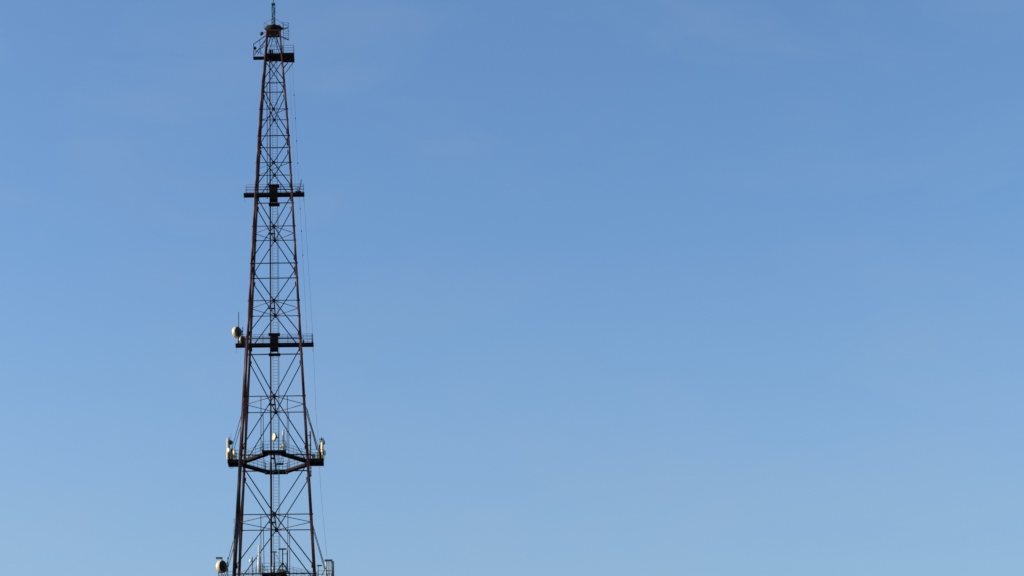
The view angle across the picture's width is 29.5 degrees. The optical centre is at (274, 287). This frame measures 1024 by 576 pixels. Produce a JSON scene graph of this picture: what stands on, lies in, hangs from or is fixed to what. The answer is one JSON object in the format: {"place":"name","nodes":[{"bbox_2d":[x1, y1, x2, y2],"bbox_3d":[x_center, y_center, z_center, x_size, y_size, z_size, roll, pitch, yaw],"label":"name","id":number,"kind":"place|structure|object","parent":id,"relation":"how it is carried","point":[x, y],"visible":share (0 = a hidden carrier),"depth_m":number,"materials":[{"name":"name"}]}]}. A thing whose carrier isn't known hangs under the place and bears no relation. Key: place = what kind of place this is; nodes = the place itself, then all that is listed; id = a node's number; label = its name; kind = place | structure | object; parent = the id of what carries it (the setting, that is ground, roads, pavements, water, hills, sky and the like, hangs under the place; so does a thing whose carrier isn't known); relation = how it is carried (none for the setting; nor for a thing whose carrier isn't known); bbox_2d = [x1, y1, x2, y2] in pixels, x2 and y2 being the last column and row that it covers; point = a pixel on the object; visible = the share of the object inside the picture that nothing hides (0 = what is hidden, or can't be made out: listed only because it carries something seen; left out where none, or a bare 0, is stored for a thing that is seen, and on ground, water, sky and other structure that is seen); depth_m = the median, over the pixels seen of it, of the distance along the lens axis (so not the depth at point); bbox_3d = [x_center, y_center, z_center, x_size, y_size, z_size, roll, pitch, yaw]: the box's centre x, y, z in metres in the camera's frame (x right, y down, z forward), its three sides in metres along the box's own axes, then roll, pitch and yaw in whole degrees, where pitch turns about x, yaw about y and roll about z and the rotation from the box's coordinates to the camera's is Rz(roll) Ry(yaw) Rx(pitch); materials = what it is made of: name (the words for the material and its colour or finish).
{"place":"outdoors","nodes":[
{"label":"outdoors","id":0,"kind":"place"},
{"bbox_2d":[0,0,1023,575],"label":"sky","id":1,"kind":"structure","parent":0,"point":[596,287],"materials":[{"name":"blue"}]},
{"label":"ground","id":2,"kind":"structure","parent":0,"visible":0},
{"bbox_2d":[218,18,332,575],"bbox_3d":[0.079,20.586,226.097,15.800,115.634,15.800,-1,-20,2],"label":"lattice tower","id":3,"kind":"structure","parent":2,"relation":"on","point":[273,30],"depth_m":230.43,"materials":[{"name":"black metal"}]},
{"bbox_2d":[216,557,227,575],"bbox_3d":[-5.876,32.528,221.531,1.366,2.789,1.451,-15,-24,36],"label":"drum dish","id":4,"kind":"object","parent":3,"relation":"on","point":[220,566],"visible":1,"depth_m":221.40,"materials":[{"name":"beige plastic"}]},
{"bbox_2d":[227,437,229,458],"bbox_3d":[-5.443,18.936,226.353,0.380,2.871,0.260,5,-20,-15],"label":"panel antenna","id":5,"kind":"object","parent":3,"relation":"on","point":[228,440],"visible":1,"depth_m":226.43,"materials":[{"name":"beige plastic"}]},
{"bbox_2d":[232,327,242,342],"bbox_3d":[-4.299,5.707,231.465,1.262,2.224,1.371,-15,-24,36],"label":"drum dish","id":6,"kind":"object","parent":3,"relation":"on","point":[235,332],"visible":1,"depth_m":231.33,"materials":[{"name":"beige plastic"}]},
{"bbox_2d":[256,545,268,572],"bbox_3d":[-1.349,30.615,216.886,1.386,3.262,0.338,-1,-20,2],"label":"pole antenna","id":7,"kind":"object","parent":3,"relation":"on","point":[258,566],"visible":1,"depth_m":216.69,"materials":[{"name":"white plastic"}]},
{"bbox_2d":[271,0,274,23],"bbox_3d":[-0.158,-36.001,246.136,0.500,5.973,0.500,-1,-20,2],"label":"antenna mast","id":8,"kind":"object","parent":3,"relation":"on","point":[272,8],"visible":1,"depth_m":245.73,"materials":[{"name":"grey metal"}]},
{"bbox_2d":[272,433,278,449],"bbox_3d":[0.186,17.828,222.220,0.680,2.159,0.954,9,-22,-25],"label":"drum dish","id":9,"kind":"object","parent":3,"relation":"on","point":[274,436],"visible":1,"depth_m":222.21,"materials":[{"name":"beige plastic"}]},
{"bbox_2d":[272,551,279,572],"bbox_3d":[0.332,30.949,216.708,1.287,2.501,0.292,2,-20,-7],"label":"pole antenna","id":10,"kind":"object","parent":3,"relation":"on","point":[274,561],"visible":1,"depth_m":216.69,"materials":[{"name":"metal"}]},
{"bbox_2d":[277,548,288,572],"bbox_3d":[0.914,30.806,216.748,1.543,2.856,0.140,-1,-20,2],"label":"davit post","id":11,"kind":"object","parent":3,"relation":"on","point":[282,563],"visible":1,"depth_m":216.64,"materials":[{"name":"metal"}]},
{"bbox_2d":[282,431,284,449],"bbox_3d":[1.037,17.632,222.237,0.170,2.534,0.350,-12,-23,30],"label":"panel antenna","id":12,"kind":"object","parent":3,"relation":"on","point":[283,440],"visible":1,"depth_m":222.06,"materials":[{"name":"beige plastic"}]},
{"bbox_2d":[292,63,306,327],"bbox_3d":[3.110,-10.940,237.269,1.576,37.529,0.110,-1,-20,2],"label":"hanging wire","id":13,"kind":"object","parent":3,"relation":"hanging from","point":[299,195],"visible":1,"depth_m":237.42,"materials":[{"name":"metal"}]},
{"bbox_2d":[308,431,311,457],"bbox_3d":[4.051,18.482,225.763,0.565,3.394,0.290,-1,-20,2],"label":"tube antenna","id":14,"kind":"object","parent":3,"relation":"on","point":[309,435],"visible":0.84,"depth_m":225.72,"materials":[{"name":"metal"}]},
{"bbox_2d":[313,348,327,564],"bbox_3d":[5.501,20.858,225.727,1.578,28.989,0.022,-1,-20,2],"label":"hanging wire","id":15,"kind":"object","parent":3,"relation":"hanging from","point":[319,467],"visible":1,"depth_m":226.91,"materials":[{"name":"metal"}]},
{"bbox_2d":[322,559,333,575],"bbox_3d":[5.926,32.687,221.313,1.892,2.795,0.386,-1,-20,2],"label":"twin tube antenna","id":16,"kind":"object","parent":3,"relation":"attached to","point":[332,565],"visible":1,"depth_m":221.34,"materials":[{"name":"white plastic"}]}
]}

